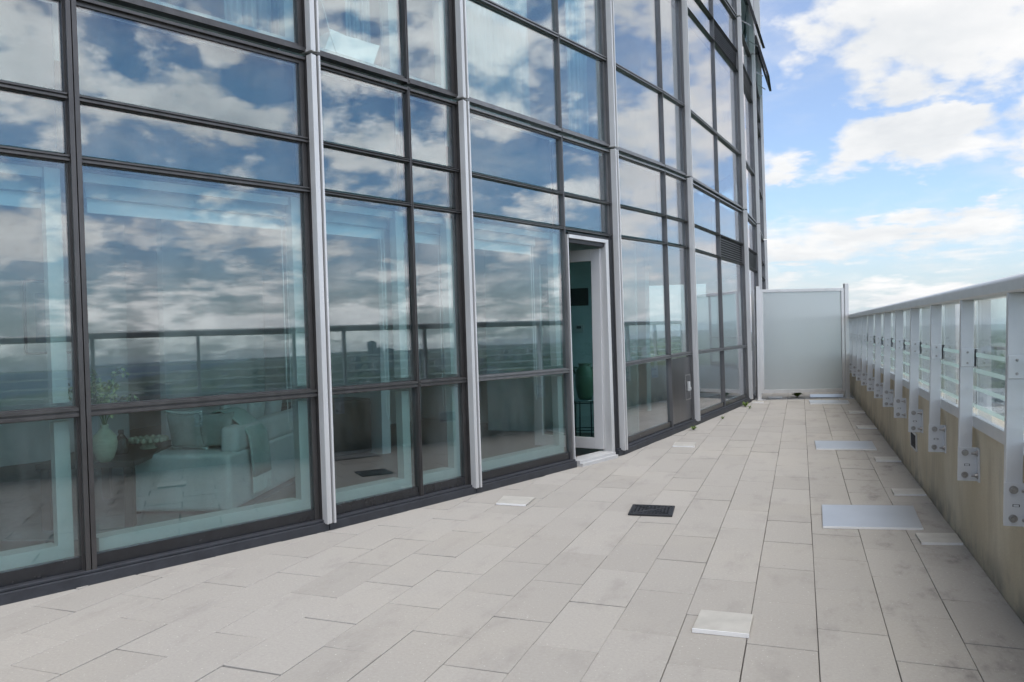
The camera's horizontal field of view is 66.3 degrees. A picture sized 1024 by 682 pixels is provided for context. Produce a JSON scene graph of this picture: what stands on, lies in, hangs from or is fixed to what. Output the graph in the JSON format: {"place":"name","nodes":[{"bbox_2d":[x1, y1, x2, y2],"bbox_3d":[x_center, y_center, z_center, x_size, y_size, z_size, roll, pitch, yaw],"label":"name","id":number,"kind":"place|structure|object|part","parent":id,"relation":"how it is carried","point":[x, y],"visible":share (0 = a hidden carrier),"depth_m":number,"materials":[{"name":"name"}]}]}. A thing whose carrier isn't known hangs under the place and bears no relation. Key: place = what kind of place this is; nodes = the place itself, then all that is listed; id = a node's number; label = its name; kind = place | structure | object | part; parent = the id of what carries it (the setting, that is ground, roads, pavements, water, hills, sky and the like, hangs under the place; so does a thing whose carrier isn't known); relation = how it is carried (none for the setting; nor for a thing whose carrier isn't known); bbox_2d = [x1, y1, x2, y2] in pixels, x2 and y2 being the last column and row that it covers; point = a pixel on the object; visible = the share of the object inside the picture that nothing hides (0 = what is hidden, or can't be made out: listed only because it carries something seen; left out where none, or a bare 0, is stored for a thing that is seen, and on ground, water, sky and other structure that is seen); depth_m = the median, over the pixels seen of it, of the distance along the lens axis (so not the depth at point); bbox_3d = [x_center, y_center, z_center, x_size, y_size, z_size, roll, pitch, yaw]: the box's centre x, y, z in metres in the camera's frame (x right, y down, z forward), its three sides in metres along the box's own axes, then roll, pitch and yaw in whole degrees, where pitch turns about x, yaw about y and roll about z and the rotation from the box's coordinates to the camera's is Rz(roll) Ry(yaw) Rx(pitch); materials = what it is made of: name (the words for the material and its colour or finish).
{"place":"outdoors","nodes":[
{"label":"outdoors","id":0,"kind":"place"},
{"bbox_2d":[0,392,1023,681],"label":"terrace paving","id":1,"kind":"structure","parent":0,"point":[576,574],"depth_m":3.89,"materials":[{"name":"grey tile"}]},
{"bbox_2d":[496,496,534,505],"bbox_3d":[0.018,1.220,5.989,0.273,0.014,0.265,-1,1,20],"label":"floor plate","id":2,"kind":"object","parent":1,"relation":"on","point":[515,500],"visible":1,"depth_m":5.96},
{"bbox_2d":[628,504,674,516],"bbox_3d":[0.995,1.203,5.578,0.304,0.014,0.304,-1,1,15],"label":"floor drain","id":3,"kind":"object","parent":1,"relation":"on","point":[652,510],"visible":1,"depth_m":5.55,"materials":[{"name":"black metal"}]},
{"bbox_2d":[672,442,695,446],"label":"floor plate","id":4,"kind":"object","parent":1,"relation":"on","point":[684,444],"visible":1,"depth_m":8.65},
{"bbox_2d":[692,610,752,637],"bbox_3d":[0.922,1.230,3.419,0.237,0.018,0.247,-1,1,20],"label":"floor plate","id":5,"kind":"object","parent":1,"relation":"on","point":[731,624],"visible":1,"depth_m":3.39,"materials":[{"name":"white stone"}]},
{"bbox_2d":[751,290,756,398],"bbox_3d":[4.354,0.061,14.145,0.085,1.960,0.090,-1,1,20],"label":"slim post","id":6,"kind":"object","parent":1,"relation":"on","point":[753,338],"visible":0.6,"depth_m":14.12,"materials":[{"name":"silver metal"}]},
{"bbox_2d":[768,396,781,398],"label":"floor plate","id":7,"kind":"object","parent":1,"relation":"on","point":[774,397],"visible":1,"depth_m":14.14,"materials":[{"name":"grey metal"}]},
{"bbox_2d":[754,283,854,400],"bbox_3d":[5.145,0.015,13.839,1.725,2.028,0.180,-1,1,0],"label":"privacy screen","id":8,"kind":"object","parent":1,"relation":"on","point":[802,340],"visible":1,"depth_m":13.83,"materials":[{"name":"white glass"}]},
{"bbox_2d":[810,394,843,397],"bbox_3d":[5.757,1.002,14.321,0.592,0.014,0.785,-1,1,20],"label":"floor plate","id":9,"kind":"object","parent":1,"relation":"on","point":[826,395],"visible":1,"depth_m":14.26,"materials":[{"name":"silver metal"}]},
{"bbox_2d":[809,400,849,403],"bbox_3d":[5.313,1.026,13.147,0.622,0.014,0.696,-1,1,20],"label":"floor plate","id":10,"kind":"object","parent":1,"relation":"on","point":[829,401],"visible":1,"depth_m":13.10,"materials":[{"name":"silver metal"}]},
{"bbox_2d":[815,441,876,449],"bbox_3d":[3.566,1.118,8.410,0.591,0.014,0.696,-1,1,20],"label":"floor plate","id":11,"kind":"object","parent":1,"relation":"on","point":[844,445],"visible":1,"depth_m":8.34,"materials":[{"name":"silver metal"}]},
{"bbox_2d":[848,411,864,412],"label":"floor plate","id":12,"kind":"object","parent":1,"relation":"on","point":[856,411],"visible":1,"depth_m":11.57,"materials":[{"name":"grey metal"}]},
{"bbox_2d":[856,425,876,428],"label":"floor plate","id":13,"kind":"object","parent":1,"relation":"on","point":[866,426],"visible":1,"depth_m":9.85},
{"bbox_2d":[822,505,922,529],"bbox_3d":[2.410,1.179,5.274,0.614,0.014,0.780,-1,1,20],"label":"floor plate","id":14,"kind":"object","parent":1,"relation":"on","point":[894,517],"visible":1,"depth_m":5.22,"materials":[{"name":"silver metal"}]},
{"bbox_2d":[874,457,900,461],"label":"floor plate","id":15,"kind":"object","parent":1,"relation":"on","point":[887,459],"visible":1,"depth_m":7.43,"materials":[{"name":"beige stone"}]},
{"bbox_2d":[891,488,926,495],"bbox_3d":[3.038,1.158,6.008,0.225,0.014,0.270,-1,1,20],"label":"floor plate","id":16,"kind":"object","parent":1,"relation":"on","point":[906,492],"visible":1,"depth_m":5.97,"materials":[{"name":"beige stone"}]},
{"bbox_2d":[850,362,1023,623],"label":"parapet wall","id":17,"kind":"structure","parent":1,"relation":"on","point":[971,512],"depth_m":4.50,"materials":[{"name":"concrete"}]},
{"bbox_2d":[910,432,917,451],"bbox_3d":[3.366,0.833,6.569,0.014,0.140,0.340,-1,1,20],"label":"wall vent","id":18,"kind":"object","parent":17,"relation":"attached to","point":[913,440],"depth_m":6.55,"materials":[{"name":"silver metal"}]},
{"bbox_2d":[849,273,1023,526],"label":"glass railing","id":19,"kind":"object","parent":17,"relation":"attached to","point":[939,351],"visible":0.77,"depth_m":4.24,"materials":[{"name":"grey paint"}]},
{"bbox_2d":[915,533,962,544],"bbox_3d":[2.554,1.183,4.694,0.231,0.014,0.290,-1,1,20],"label":"floor plate","id":20,"kind":"object","parent":1,"relation":"on","point":[939,538],"visible":1,"depth_m":4.66,"materials":[{"name":"white stone"}]},
{"bbox_2d":[804,402,819,677],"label":"terrace slab","id":21,"kind":"structure","parent":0,"point":[814,582],"depth_m":3.83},
{"bbox_2d":[0,0,771,605],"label":"apartment tower","id":22,"kind":"structure","parent":21,"relation":"on","point":[180,96],"depth_m":7.44,"materials":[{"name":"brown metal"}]},
{"bbox_2d":[0,174,57,420],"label":"roller blind","id":23,"kind":"object","parent":22,"relation":"attached to","point":[20,191],"depth_m":4.17,"materials":[{"name":"white fabric"}]},
{"bbox_2d":[0,0,84,586],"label":"window","id":24,"kind":"structure","parent":22,"relation":"in","point":[29,96],"depth_m":4.16,"materials":[{"name":"clear glass"}]},
{"bbox_2d":[22,279,70,354],"bbox_3d":[-5.004,-0.260,8.542,0.020,0.800,0.560,-1,1,40],"label":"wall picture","id":25,"kind":"object","parent":22,"relation":"attached to","point":[34,318],"depth_m":8.42,"materials":[{"name":"white wood"}]},
{"bbox_2d":[0,458,337,540],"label":"rug","id":26,"kind":"object","parent":22,"relation":"on","point":[20,510],"visible":0.3,"depth_m":5.95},
{"bbox_2d":[35,440,171,530],"bbox_3d":[-2.970,1.058,5.904,0.640,0.465,1.120,-1,1,-7],"label":"coffee table","id":27,"kind":"object","parent":26,"relation":"on","point":[136,455],"visible":0.59,"depth_m":5.40,"materials":[{"name":"black wood"}]},
{"bbox_2d":[92,424,117,461],"bbox_3d":[-2.792,0.700,5.378,0.160,0.255,0.160,-1,1,20],"label":"clay vase","id":28,"kind":"object","parent":27,"relation":"on","point":[105,442],"visible":0.98,"depth_m":5.33,"materials":[{"name":"ceramic"}]},
{"bbox_2d":[68,367,139,424],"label":"flower stems","id":29,"kind":"object","parent":28,"relation":"in","point":[96,385],"visible":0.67,"depth_m":5.41,"materials":[{"name":"green plant"}]},
{"bbox_2d":[115,429,128,454],"bbox_3d":[-2.857,0.736,5.733,0.096,0.177,0.096,-1,1,20],"label":"dark bottle","id":30,"kind":"object","parent":27,"relation":"on","point":[123,444],"visible":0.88,"depth_m":5.70,"materials":[{"name":"brown glass"}]},
{"bbox_2d":[128,434,168,449],"bbox_3d":[-2.774,0.774,5.984,0.290,0.090,0.284,-1,1,20],"label":"beaded bowl","id":31,"kind":"object","parent":27,"relation":"on","point":[147,441],"visible":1,"depth_m":5.94,"materials":[{"name":"ceramic"}]},
{"bbox_2d":[135,408,294,513],"bbox_3d":[-2.345,0.949,6.871,0.780,0.635,2.300,-1,1,5],"label":"sofa","id":32,"kind":"object","parent":26,"relation":"on","point":[215,478],"visible":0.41,"depth_m":5.74,"materials":[{"name":"grey fabric"}]},
{"bbox_2d":[164,410,208,449],"bbox_3d":[-2.471,0.675,5.965,0.326,0.310,0.167,-1,1,20],"label":"cushion","id":33,"kind":"object","parent":32,"relation":"on","point":[185,429],"visible":0.98,"depth_m":5.91,"materials":[{"name":"white fabric"}]},
{"bbox_2d":[200,411,233,445],"bbox_3d":[-2.250,0.675,5.976,0.280,0.276,0.142,-1,1,-3],"label":"cushion","id":34,"kind":"object","parent":32,"relation":"on","point":[212,426],"visible":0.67,"depth_m":5.92,"materials":[{"name":"green fabric"}]},
{"bbox_2d":[219,403,246,423],"bbox_3d":[-2.256,0.651,6.288,0.174,0.310,0.320,-1,1,13],"label":"cushion","id":35,"kind":"object","parent":32,"relation":"on","point":[243,406],"visible":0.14,"depth_m":6.28,"materials":[{"name":"grey fabric"}]},
{"bbox_2d":[211,406,271,493],"bbox_3d":[-2.139,0.851,6.169,0.344,0.662,0.433,-1,1,5],"label":"throw blanket","id":36,"kind":"object","parent":32,"relation":"on","point":[259,444],"visible":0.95,"depth_m":6.13,"materials":[{"name":"fabric"}]},
{"bbox_2d":[246,402,264,417],"bbox_3d":[-2.224,0.646,6.686,0.180,0.320,0.330,-1,1,5],"label":"cushion","id":37,"kind":"object","parent":32,"relation":"on","point":[255,409],"visible":0.25,"depth_m":6.61,"materials":[{"name":"grey fabric"}]},
{"bbox_2d":[264,400,281,415],"bbox_3d":[-2.191,0.640,7.105,0.180,0.320,0.330,-1,1,0],"label":"cushion","id":38,"kind":"object","parent":32,"relation":"on","point":[271,407],"visible":0.34,"depth_m":6.97,"materials":[{"name":"grey fabric"}]},
{"bbox_2d":[83,183,292,430],"bbox_3d":[-1.953,-0.152,4.874,0.107,1.552,1.280,-1,1,44],"label":"roller blind","id":39,"kind":"object","parent":22,"relation":"attached to","point":[111,200],"visible":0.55,"depth_m":4.81,"materials":[{"name":"white fabric"}]},
{"bbox_2d":[76,0,322,566],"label":"window","id":40,"kind":"structure","parent":22,"relation":"in","point":[154,104],"depth_m":4.80,"materials":[{"name":"clear glass"}]},
{"bbox_2d":[95,0,305,53],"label":"window","id":41,"kind":"structure","parent":22,"relation":"in","point":[291,37],"depth_m":4.93,"materials":[{"name":"grey metal"}]},
{"bbox_2d":[224,0,279,60],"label":"curtain","id":42,"kind":"object","parent":22,"relation":"hanging from","point":[263,15],"visible":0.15,"depth_m":5.26,"materials":[{"name":"white fabric"}]},
{"bbox_2d":[262,268,306,402],"bbox_3d":[-2.407,0.158,10.158,0.496,2.100,1.500,-1,1,40],"label":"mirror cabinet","id":43,"kind":"object","parent":22,"relation":"on","point":[276,355],"visible":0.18,"depth_m":9.56,"materials":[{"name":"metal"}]},
{"bbox_3d":[-2.483,0.149,9.734,0.023,2.030,0.735,-1,1,40],"label":"door","id":44,"kind":"part","parent":43,"relation":"part of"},
{"bbox_2d":[281,397,371,457],"bbox_3d":[-2.078,0.911,8.003,0.438,0.570,1.300,-1,1,40],"label":"media unit","id":45,"kind":"object","parent":22,"relation":"in","point":[351,425],"visible":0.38,"depth_m":8.16,"materials":[{"name":"white wood"}]},
{"bbox_3d":[-1.709,0.902,8.114,0.017,0.530,0.635,-1,1,40],"label":"door","id":46,"kind":"part","parent":45,"relation":"part of","materials":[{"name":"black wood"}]},
{"bbox_2d":[321,0,336,51],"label":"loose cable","id":47,"kind":"object","parent":22,"relation":"hanging from","point":[328,26],"visible":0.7,"depth_m":5.47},
{"bbox_2d":[319,29,378,74],"bbox_3d":[-1.202,-2.089,5.671,0.133,0.270,0.529,-1,1,40],"label":"white box","id":48,"kind":"object","parent":22,"relation":"on","point":[356,48],"visible":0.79,"depth_m":5.62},
{"bbox_2d":[303,0,406,83],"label":"window","id":49,"kind":"structure","parent":22,"relation":"in","point":[389,72],"depth_m":5.86,"materials":[{"name":"grey metal"}]},
{"bbox_2d":[326,211,389,418],"bbox_3d":[-1.183,-0.178,5.712,0.108,1.552,0.700,-1,1,40],"label":"roller blind","id":50,"kind":"object","parent":22,"relation":"attached to","point":[348,224],"visible":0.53,"depth_m":5.77,"materials":[{"name":"white fabric"}]},
{"bbox_2d":[344,0,371,86],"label":"curtain","id":51,"kind":"object","parent":22,"relation":"hanging from","point":[357,19],"visible":0.45,"depth_m":5.91,"materials":[{"name":"white fabric"}]},
{"bbox_2d":[320,62,420,514],"bbox_3d":[-1.067,-0.331,5.620,0.208,3.146,0.877,-1,1,40],"label":"window","id":52,"kind":"structure","parent":22,"relation":"in","point":[361,160],"depth_m":5.78,"materials":[{"name":"clear glass"}]},
{"bbox_2d":[379,0,400,94],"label":"curtain","id":53,"kind":"object","parent":22,"relation":"hanging from","point":[381,33],"visible":0.28,"depth_m":6.15,"materials":[{"name":"white fabric"}]},
{"bbox_2d":[403,216,445,409],"bbox_3d":[-0.711,-0.194,6.266,0.108,1.552,0.440,-1,1,40],"label":"roller blind","id":54,"kind":"object","parent":22,"relation":"attached to","point":[426,233],"visible":0.55,"depth_m":6.30,"materials":[{"name":"white fabric"}]},
{"bbox_2d":[397,0,457,98],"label":"window","id":55,"kind":"structure","parent":22,"relation":"in","point":[445,85],"depth_m":6.28,"materials":[{"name":"grey metal"}]},
{"bbox_2d":[398,88,470,494],"bbox_3d":[-0.599,-0.347,6.171,0.208,3.146,0.554,-1,1,40],"label":"window","id":56,"kind":"structure","parent":22,"relation":"in","point":[429,168],"depth_m":6.29,"materials":[{"name":"clear glass"}]},
{"bbox_2d":[444,0,530,125],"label":"curtain","id":57,"kind":"object","parent":22,"relation":"hanging from","point":[498,62],"depth_m":7.05,"materials":[{"name":"white fabric"}]},
{"bbox_2d":[474,229,536,399],"bbox_3d":[-0.141,-0.214,6.963,0.108,1.552,1.100,-1,1,39],"label":"roller blind","id":58,"kind":"object","parent":22,"relation":"attached to","point":[494,241],"visible":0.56,"depth_m":7.05,"materials":[{"name":"white fabric"}]},
{"bbox_2d":[465,0,561,131],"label":"window","id":59,"kind":"structure","parent":22,"relation":"in","point":[552,34],"depth_m":7.13,"materials":[{"name":"grey metal"}]},
{"bbox_2d":[469,106,571,480],"bbox_3d":[0.023,-0.368,6.933,0.208,3.146,1.423,-1,1,39],"label":"window","id":60,"kind":"structure","parent":22,"relation":"in","point":[511,174],"depth_m":7.13,"materials":[{"name":"clear glass"}]},
{"bbox_2d":[542,288,587,306],"bbox_3d":[0.631,-0.553,9.998,0.700,0.220,0.013,-1,1,20],"label":"air grille","id":61,"kind":"object","parent":22,"relation":"attached to","point":[578,296],"visible":0.44,"depth_m":9.94,"materials":[{"name":"black metal"}]},
{"bbox_2d":[531,232,618,466],"bbox_3d":[0.550,0.079,7.940,0.946,2.250,0.865,-1,1,20],"label":"door","id":62,"kind":"structure","parent":22,"relation":"in","point":[605,437],"depth_m":8.05,"materials":[{"name":"silver metal"}]},
{"bbox_2d":[564,0,589,150],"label":"curtain","id":63,"kind":"object","parent":22,"relation":"hanging from","point":[576,72],"visible":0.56,"depth_m":8.21,"materials":[{"name":"white fabric"}]},
{"bbox_2d":[575,325,583,332],"bbox_3d":[0.853,-0.156,9.918,0.120,0.100,0.026,-1,1,20],"label":"thermostat","id":64,"kind":"object","parent":22,"relation":"attached to","point":[579,328],"visible":1,"depth_m":9.91,"materials":[{"name":"white plastic"}]},
{"bbox_2d":[574,398,593,436],"bbox_3d":[0.877,0.931,9.339,0.330,0.476,0.330,-1,1,20],"label":"plant stool","id":65,"kind":"object","parent":22,"relation":"on","point":[577,400],"visible":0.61,"depth_m":9.28,"materials":[{"name":"black"}]},
{"bbox_2d":[573,363,592,399],"bbox_3d":[0.867,0.479,9.334,0.235,0.425,0.235,-1,1,-19],"label":"green jar","id":66,"kind":"object","parent":65,"relation":"on","point":[584,380],"visible":0.88,"depth_m":9.25,"materials":[{"name":"ceramic"}]},
{"bbox_2d":[559,0,609,147],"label":"window","id":67,"kind":"structure","parent":22,"relation":"in","point":[601,57],"depth_m":8.08,"materials":[{"name":"grey metal"}]},
{"bbox_2d":[550,136,619,447],"bbox_3d":[0.746,-0.418,7.834,0.208,3.098,0.882,-1,1,39],"label":"window","id":68,"kind":"structure","parent":22,"relation":"in","point":[581,176],"depth_m":7.92,"materials":[{"name":"clear glass"}]},
{"bbox_2d":[599,154,672,443],"bbox_3d":[1.449,-0.475,8.952,0.211,3.252,1.789,-1,1,29],"label":"window","id":69,"kind":"structure","parent":22,"relation":"in","point":[637,185],"depth_m":9.27,"materials":[{"name":"clear glass"}]},
{"bbox_2d":[612,0,664,166],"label":"window","id":70,"kind":"structure","parent":22,"relation":"in","point":[658,89],"depth_m":9.68,"materials":[{"name":"grey metal"}]},
{"bbox_2d":[662,0,686,175],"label":"window","id":71,"kind":"structure","parent":22,"relation":"in","point":[680,102],"depth_m":10.46,"materials":[{"name":"grey glass"}]},
{"bbox_2d":[655,170,694,425],"bbox_3d":[2.117,-0.523,10.146,0.223,3.291,0.929,-1,1,29],"label":"window","id":72,"kind":"structure","parent":22,"relation":"in","point":[682,367],"depth_m":10.32,"materials":[{"name":"grey glass"}]},
{"bbox_2d":[671,0,718,194],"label":"window","id":73,"kind":"structure","parent":22,"relation":"in","point":[697,11],"depth_m":11.88,"materials":[{"name":"grey glass"}]},
{"bbox_2d":[677,183,724,415],"bbox_3d":[2.756,-0.550,11.326,0.212,3.291,1.750,-1,1,29],"label":"window","id":74,"kind":"structure","parent":22,"relation":"in","point":[702,205],"depth_m":11.76,"materials":[{"name":"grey glass"}]},
{"bbox_2d":[703,185,713,199],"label":"window","id":75,"kind":"structure","parent":22,"relation":"in","point":[712,187],"depth_m":26.60,"materials":[{"name":"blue glass"}]},
{"bbox_2d":[706,281,719,365],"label":"window","id":76,"kind":"structure","parent":22,"relation":"in","point":[711,288],"depth_m":27.07,"materials":[{"name":"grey glass"}]},
{"bbox_2d":[704,0,742,208],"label":"window","id":77,"kind":"structure","parent":22,"relation":"in","point":[725,21],"depth_m":12.96,"materials":[{"name":"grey glass"}]},
{"bbox_2d":[719,177,727,193],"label":"window","id":78,"kind":"structure","parent":22,"relation":"in","point":[723,184],"depth_m":24.97,"materials":[{"name":"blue glass"}]},
{"bbox_2d":[717,278,738,367],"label":"window","id":79,"kind":"structure","parent":22,"relation":"in","point":[727,284],"depth_m":24.80,"materials":[{"name":"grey glass"}]},
{"bbox_2d":[711,198,748,405],"bbox_3d":[3.576,-0.585,12.836,0.212,3.291,1.665,-1,1,29],"label":"window","id":80,"kind":"structure","parent":22,"relation":"in","point":[731,222],"depth_m":13.20,"materials":[{"name":"grey glass"}]},
{"bbox_2d":[725,0,736,15],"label":"window","id":81,"kind":"structure","parent":22,"relation":"in","point":[732,4],"depth_m":13.37,"materials":[{"name":"grey glass"}]},
{"bbox_2d":[733,276,738,363],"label":"window","id":82,"kind":"structure","parent":22,"relation":"in","point":[734,278],"depth_m":24.19,"materials":[{"name":"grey glass"}]},
{"bbox_2d":[744,13,745,37],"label":"window","id":83,"kind":"structure","parent":22,"relation":"in","point":[745,13],"depth_m":20.55,"materials":[{"name":"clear glass"}]},
{"bbox_2d":[742,33,756,222],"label":"window","id":84,"kind":"structure","parent":22,"relation":"in","point":[747,57],"depth_m":14.97,"materials":[{"name":"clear glass"}]},
{"bbox_2d":[741,0,764,50],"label":"open window","id":85,"kind":"structure","parent":22,"relation":"in","point":[747,2],"depth_m":15.06,"materials":[{"name":"grey metal"}]},
{"bbox_2d":[748,217,758,388],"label":"window","id":86,"kind":"structure","parent":22,"relation":"in","point":[752,227],"depth_m":14.94,"materials":[{"name":"clear glass"}]},
{"bbox_2d":[756,82,763,237],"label":"window","id":87,"kind":"structure","parent":22,"relation":"in","point":[758,97],"depth_m":18.10,"materials":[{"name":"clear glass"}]},
{"bbox_2d":[754,0,771,90],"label":"open window","id":88,"kind":"structure","parent":22,"relation":"in","point":[758,51],"depth_m":17.65,"materials":[{"name":"grey metal"}]},
{"bbox_2d":[761,235,765,289],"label":"window","id":89,"kind":"structure","parent":22,"relation":"in","point":[762,240],"depth_m":18.12,"materials":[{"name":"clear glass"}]},
{"bbox_2d":[650,326,1005,374],"bbox_3d":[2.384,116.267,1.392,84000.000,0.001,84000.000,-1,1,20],"label":"ground","id":90,"kind":"structure","parent":0,"point":[657,343],"depth_m":5364.36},
{"bbox_2d":[1001,345,1005,356],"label":"apartment block","id":91,"kind":"structure","parent":90,"relation":"on","point":[1003,349],"depth_m":2559.61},
{"bbox_2d":[1001,338,1005,387],"bbox_3d":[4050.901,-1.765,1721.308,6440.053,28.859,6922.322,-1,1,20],"label":"woodland","id":92,"kind":"object","parent":90,"relation":"on","point":[1003,359],"depth_m":1873.90,"materials":[{"name":"green plant"}]},
{"bbox_2d":[653,324,1005,332],"bbox_3d":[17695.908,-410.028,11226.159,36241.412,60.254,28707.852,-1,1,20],"label":"hills","id":93,"kind":"structure","parent":0,"point":[728,330],"depth_m":24443.98,"materials":[{"name":"grey"}]},
{"bbox_2d":[649,0,1023,330],"label":"sky","id":94,"kind":"structure","parent":0,"point":[894,129],"materials":[{"name":"blue"}]},
{"bbox_2d":[1001,388,1004,419],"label":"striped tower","id":95,"kind":"structure","parent":0,"point":[1003,403],"depth_m":247.53,"materials":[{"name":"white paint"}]}
]}

